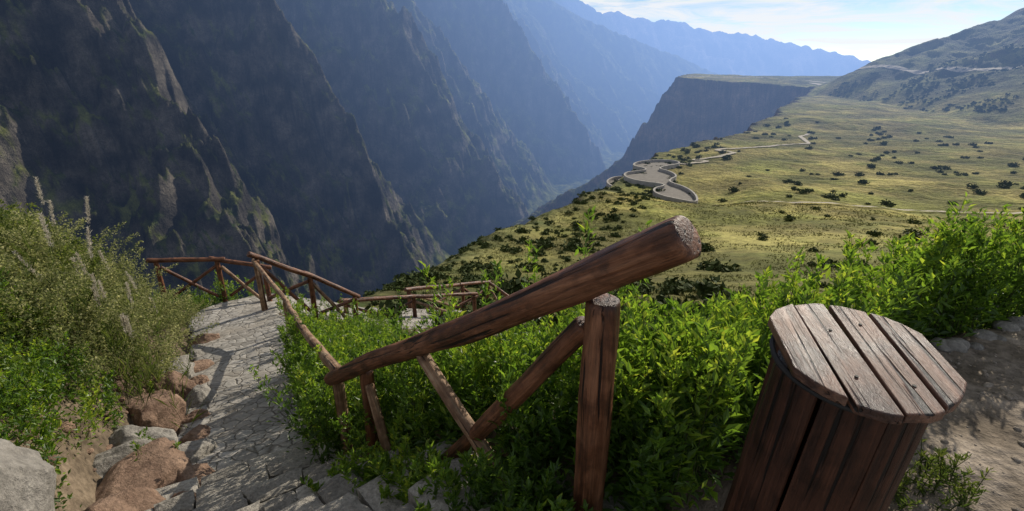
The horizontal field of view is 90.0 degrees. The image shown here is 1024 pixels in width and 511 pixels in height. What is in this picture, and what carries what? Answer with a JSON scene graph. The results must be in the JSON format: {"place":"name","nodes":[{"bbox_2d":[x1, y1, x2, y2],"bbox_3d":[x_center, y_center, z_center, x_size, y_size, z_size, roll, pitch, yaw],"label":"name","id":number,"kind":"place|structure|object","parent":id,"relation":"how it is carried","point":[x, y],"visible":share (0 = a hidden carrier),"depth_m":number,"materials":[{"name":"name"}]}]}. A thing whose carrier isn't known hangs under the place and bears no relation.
{"place":"outdoors","nodes":[
{"label":"outdoors","id":0,"kind":"place"},
{"bbox_2d":[177,293,539,470],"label":"stone path","id":1,"kind":"structure","parent":0,"point":[240,410],"depth_m":6.39,"materials":[{"name":"grey stone"}]},
{"bbox_2d":[92,438,151,478],"bbox_3d":[-3.181,1.719,4.080,0.415,0.444,0.655,14,24,34],"label":"brown rock","id":2,"kind":"object","parent":1,"relation":"on","point":[104,462],"visible":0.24,"depth_m":3.99,"materials":[{"name":"stone"}]},
{"bbox_2d":[95,437,191,501],"bbox_3d":[-2.800,1.847,3.853,0.604,0.503,1.055,0,20,0],"label":"brown rock","id":3,"kind":"object","parent":1,"relation":"on","point":[160,462],"visible":0.51,"depth_m":3.87,"materials":[{"name":"brown stone"}]},
{"bbox_2d":[108,425,181,450],"bbox_3d":[-3.284,1.745,4.469,0.991,0.567,0.572,0,20,0],"label":"brown rock","id":4,"kind":"object","parent":1,"relation":"on","point":[121,435],"visible":0.16,"depth_m":4.38,"materials":[{"name":"stone"}]},
{"bbox_2d":[126,389,185,432],"bbox_3d":[-3.670,1.710,5.221,0.524,0.656,0.708,0,20,0],"label":"brown rock","id":5,"kind":"object","parent":1,"relation":"on","point":[153,412],"visible":0.56,"depth_m":5.08,"materials":[{"name":"brown stone"}]},
{"bbox_2d":[142,371,196,398],"bbox_3d":[-4.025,1.611,5.941,0.670,0.596,0.534,-15,25,-35],"label":"brown rock","id":6,"kind":"object","parent":1,"relation":"on","point":[174,377],"visible":0.21,"depth_m":5.81,"materials":[{"name":"brown stone"}]},
{"bbox_2d":[154,355,194,378],"bbox_3d":[-4.379,1.555,6.538,0.436,0.493,0.797,9,22,23],"label":"brown rock","id":7,"kind":"object","parent":1,"relation":"on","point":[185,359],"visible":0.27,"depth_m":6.56,"materials":[{"name":"stone"}]},
{"bbox_2d":[179,424,210,443],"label":"brown rock","id":8,"kind":"object","parent":1,"relation":"on","point":[199,431],"visible":0.46,"depth_m":4.91,"materials":[{"name":"brown stone"}]},
{"bbox_2d":[181,408,209,423],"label":"brown rock","id":9,"kind":"object","parent":1,"relation":"on","point":[190,417],"visible":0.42,"depth_m":5.38,"materials":[{"name":"stone"}]},
{"bbox_2d":[177,462,215,485],"bbox_3d":[-2.567,1.791,3.984,0.477,0.306,0.377,0,20,0],"label":"brown rock","id":10,"kind":"object","parent":1,"relation":"on","point":[199,471],"visible":0.25,"depth_m":3.95,"materials":[{"name":"stone"}]},
{"bbox_2d":[188,349,204,361],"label":"rock","id":11,"kind":"object","parent":1,"relation":"on","point":[197,353],"visible":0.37,"depth_m":7.52,"materials":[{"name":"grey stone"}]},
{"bbox_2d":[180,438,216,463],"bbox_3d":[-2.815,1.803,4.464,0.443,0.354,0.322,-11,23,-28],"label":"brown rock","id":12,"kind":"object","parent":1,"relation":"on","point":[195,451],"visible":0.33,"depth_m":4.46,"materials":[{"name":"stone"}]},
{"bbox_2d":[190,375,208,384],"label":"brown rock","id":13,"kind":"object","parent":1,"relation":"on","point":[200,379],"visible":0.42,"depth_m":6.39,"materials":[{"name":"brown stone"}]},
{"bbox_2d":[184,384,217,407],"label":"brown rock","id":14,"kind":"object","parent":1,"relation":"on","point":[205,394],"visible":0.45,"depth_m":5.78,"materials":[{"name":"stone"}]},
{"bbox_2d":[193,359,213,372],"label":"brown rock","id":15,"kind":"object","parent":1,"relation":"on","point":[201,365],"visible":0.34,"depth_m":6.96,"materials":[{"name":"brown stone"}]},
{"bbox_2d":[189,333,219,346],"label":"brown rock","id":16,"kind":"object","parent":1,"relation":"on","point":[204,338],"visible":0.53,"depth_m":8.22,"materials":[{"name":"brown stone"}]},
{"bbox_2d":[146,256,272,303],"bbox_3d":[-6.085,0.598,10.541,2.173,1.448,0.166,-7,21,-19],"label":"wooden railing","id":17,"kind":"object","parent":1,"relation":"on","point":[215,260],"visible":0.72,"depth_m":10.42,"materials":[{"name":"brown wood"}]},
{"bbox_2d":[251,259,352,454],"bbox_3d":[-2.883,0.927,6.702,0.309,2.686,7.147,-12,23,-29],"label":"wooden railing","id":18,"kind":"object","parent":1,"relation":"on","point":[329,361],"visible":0.67,"depth_m":4.34,"materials":[{"name":"brown wood"}]},
{"bbox_2d":[247,251,359,324],"bbox_3d":[-4.116,0.841,10.490,2.125,2.470,0.166,-19,27,-42],"label":"wooden railing","id":19,"kind":"object","parent":1,"relation":"on","point":[312,285],"visible":0.72,"depth_m":10.35,"materials":[{"name":"brown wood"}]},
{"bbox_2d":[339,292,478,316],"bbox_3d":[-2.538,1.480,13.617,4.205,2.104,0.238,-18,27,-41],"label":"wooden railing","id":20,"kind":"object","parent":1,"relation":"on","point":[413,301],"visible":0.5,"depth_m":13.54,"materials":[{"name":"brown wood"}]},
{"bbox_2d":[404,280,507,308],"bbox_3d":[-1.850,1.598,16.528,1.124,2.848,4.341,18,27,41],"label":"wooden railing","id":21,"kind":"object","parent":1,"relation":"on","point":[462,289],"visible":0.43,"depth_m":16.40,"materials":[{"name":"brown wood"}]},
{"bbox_2d":[0,0,1023,510],"bbox_3d":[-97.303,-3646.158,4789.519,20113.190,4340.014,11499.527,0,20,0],"label":"canyon terrain","id":22,"kind":"structure","parent":0,"point":[360,146],"depth_m":682.10,"materials":[{"name":"green plant"}]},
{"bbox_2d":[0,438,56,510],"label":"grey boulder","id":23,"kind":"object","parent":22,"relation":"on","point":[28,476],"visible":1,"depth_m":2.15,"materials":[{"name":"grey stone"}]},
{"bbox_2d":[0,267,124,510],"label":"bush","id":24,"kind":"object","parent":22,"relation":"on","point":[44,372],"visible":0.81,"depth_m":3.75,"materials":[{"name":"green plant"}]},
{"bbox_2d":[0,199,146,396],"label":"bank shrub","id":25,"kind":"object","parent":22,"relation":"on","point":[64,253],"visible":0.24,"depth_m":5.17,"materials":[{"name":"green plant"}]},
{"bbox_2d":[16,330,153,471],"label":"path edge stones","id":26,"kind":"object","parent":22,"relation":"on","point":[67,426],"visible":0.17,"depth_m":4.15,"materials":[{"name":"stone"}]},
{"bbox_2d":[12,177,176,398],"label":"feather grass","id":27,"kind":"object","parent":22,"relation":"on","point":[127,326],"depth_m":5.03,"materials":[{"name":"beige plant"}]},
{"bbox_2d":[1,216,206,429],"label":"feather grass","id":28,"kind":"object","parent":22,"relation":"on","point":[128,376],"depth_m":4.95,"materials":[{"name":"green plant"}]},
{"bbox_2d":[0,206,219,407],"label":"bank flowering shrub","id":29,"kind":"object","parent":22,"relation":"on","point":[175,316],"visible":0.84,"depth_m":5.16,"materials":[{"name":"green plant"}]},
{"bbox_2d":[83,486,165,510],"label":"brown rock","id":30,"kind":"object","parent":22,"relation":"on","point":[143,498],"visible":0.82,"depth_m":3.31,"materials":[{"name":"brown stone"}]},
{"bbox_2d":[76,283,180,460],"bbox_3d":[-4.117,1.326,5.519,0.826,1.777,4.184,-13,24,-32],"label":"path edge shrub","id":31,"kind":"object","parent":22,"relation":"on","point":[176,444],"visible":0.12,"depth_m":4.27,"materials":[{"name":"green plant"}]},
{"bbox_2d":[171,491,196,497],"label":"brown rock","id":32,"kind":"object","parent":22,"relation":"on","point":[179,493],"visible":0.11,"depth_m":3.53,"materials":[{"name":"stone"}]},
{"bbox_2d":[147,270,397,332],"bbox_3d":[-5.111,1.237,11.263,5.260,2.272,1.719,0,20,0],"label":"landing shrub","id":33,"kind":"object","parent":22,"relation":"on","point":[382,321],"visible":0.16,"depth_m":10.87,"materials":[{"name":"green plant"}]},
{"bbox_2d":[145,437,624,510],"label":"stone steps","id":34,"kind":"structure","parent":22,"relation":"on","point":[270,482],"depth_m":3.18,"materials":[{"name":"grey stone"}]},
{"bbox_2d":[324,215,700,510],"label":"wooden railing","id":35,"kind":"object","parent":34,"relation":"on","point":[592,280],"visible":0.88,"depth_m":1.82,"materials":[{"name":"brown wood"}]},
{"bbox_2d":[300,419,593,510],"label":"railing shrub","id":36,"kind":"object","parent":22,"relation":"on","point":[484,484],"visible":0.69,"depth_m":2.23,"materials":[{"name":"green plant"}]},
{"bbox_2d":[351,205,652,474],"bbox_3d":[-0.371,0.658,3.064,2.567,2.205,0.673,18,27,41],"label":"railing shrub","id":37,"kind":"object","parent":22,"relation":"on","point":[450,309],"visible":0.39,"depth_m":2.66,"materials":[{"name":"green plant"}]},
{"bbox_2d":[248,282,811,510],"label":"railing shrub","id":38,"kind":"object","parent":22,"relation":"on","point":[400,395],"visible":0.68,"depth_m":2.33,"materials":[{"name":"green plant"}]},
{"bbox_2d":[336,150,749,343],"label":"rim scrub","id":39,"kind":"object","parent":22,"relation":"on","point":[399,283],"visible":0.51,"depth_m":44.73,"materials":[{"name":"green plant"}]},
{"bbox_2d":[606,159,697,203],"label":"viewing terrace","id":40,"kind":"structure","parent":22,"relation":"on","point":[658,175],"depth_m":180.71,"materials":[{"name":"concrete"}]},
{"bbox_2d":[395,191,1023,338],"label":"meadow grass","id":41,"kind":"structure","parent":22,"relation":"on","point":[727,276],"depth_m":81.39,"materials":[{"name":"green plant"}]},
{"bbox_2d":[457,118,1023,299],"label":"meadow bush","id":42,"kind":"object","parent":22,"relation":"on","point":[705,289],"visible":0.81,"depth_m":86.85,"materials":[{"name":"green plant"}]},
{"bbox_2d":[565,192,1023,510],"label":"terrace edge shrub","id":43,"kind":"object","parent":22,"relation":"on","point":[937,288],"visible":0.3,"depth_m":2.77,"materials":[{"name":"green plant"}]},
{"bbox_2d":[723,303,966,510],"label":"wooden litter bin","id":44,"kind":"object","parent":22,"relation":"on","point":[851,404],"visible":1,"depth_m":1.20,"materials":[{"name":"brown wood"}]},
{"bbox_2d":[828,43,1023,111],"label":"hillside scrub","id":45,"kind":"object","parent":22,"relation":"on","point":[962,86],"visible":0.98,"depth_m":497.04,"materials":[{"name":"green plant"}]},
{"bbox_2d":[892,428,994,510],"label":"gravel weed","id":46,"kind":"object","parent":22,"relation":"on","point":[942,466],"visible":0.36,"depth_m":2.02,"materials":[{"name":"green plant"}]},
{"bbox_2d":[930,316,1023,352],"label":"kerb stones","id":47,"kind":"object","parent":22,"relation":"on","point":[1012,324],"visible":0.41,"depth_m":3.23,"materials":[{"name":"grey stone"}]},
{"bbox_2d":[680,133,810,163],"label":"dirt road","id":48,"kind":"structure","parent":0,"point":[800,136],"depth_m":250.58,"materials":[{"name":"beige soil"}]},
{"bbox_2d":[687,76,825,82],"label":"dirt road","id":49,"kind":"structure","parent":0,"point":[756,77],"depth_m":806.49,"materials":[{"name":"grey soil"}]},
{"bbox_2d":[580,0,1023,61],"label":"sky","id":50,"kind":"structure","parent":0,"point":[871,30],"materials":[{"name":"white"}]},
{"bbox_2d":[712,330,1023,510],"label":"gravel","id":51,"kind":"structure","parent":0,"point":[924,506],"depth_m":2.38,"materials":[{"name":"grey gravel"}]},
{"bbox_2d":[726,201,1021,213],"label":"dirt road","id":52,"kind":"structure","parent":0,"point":[872,206],"depth_m":130.22,"materials":[{"name":"beige soil"}]},
{"bbox_2d":[811,64,1023,84],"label":"dirt road","id":53,"kind":"structure","parent":0,"point":[923,72],"depth_m":556.02,"materials":[{"name":"grey soil"}]}
]}

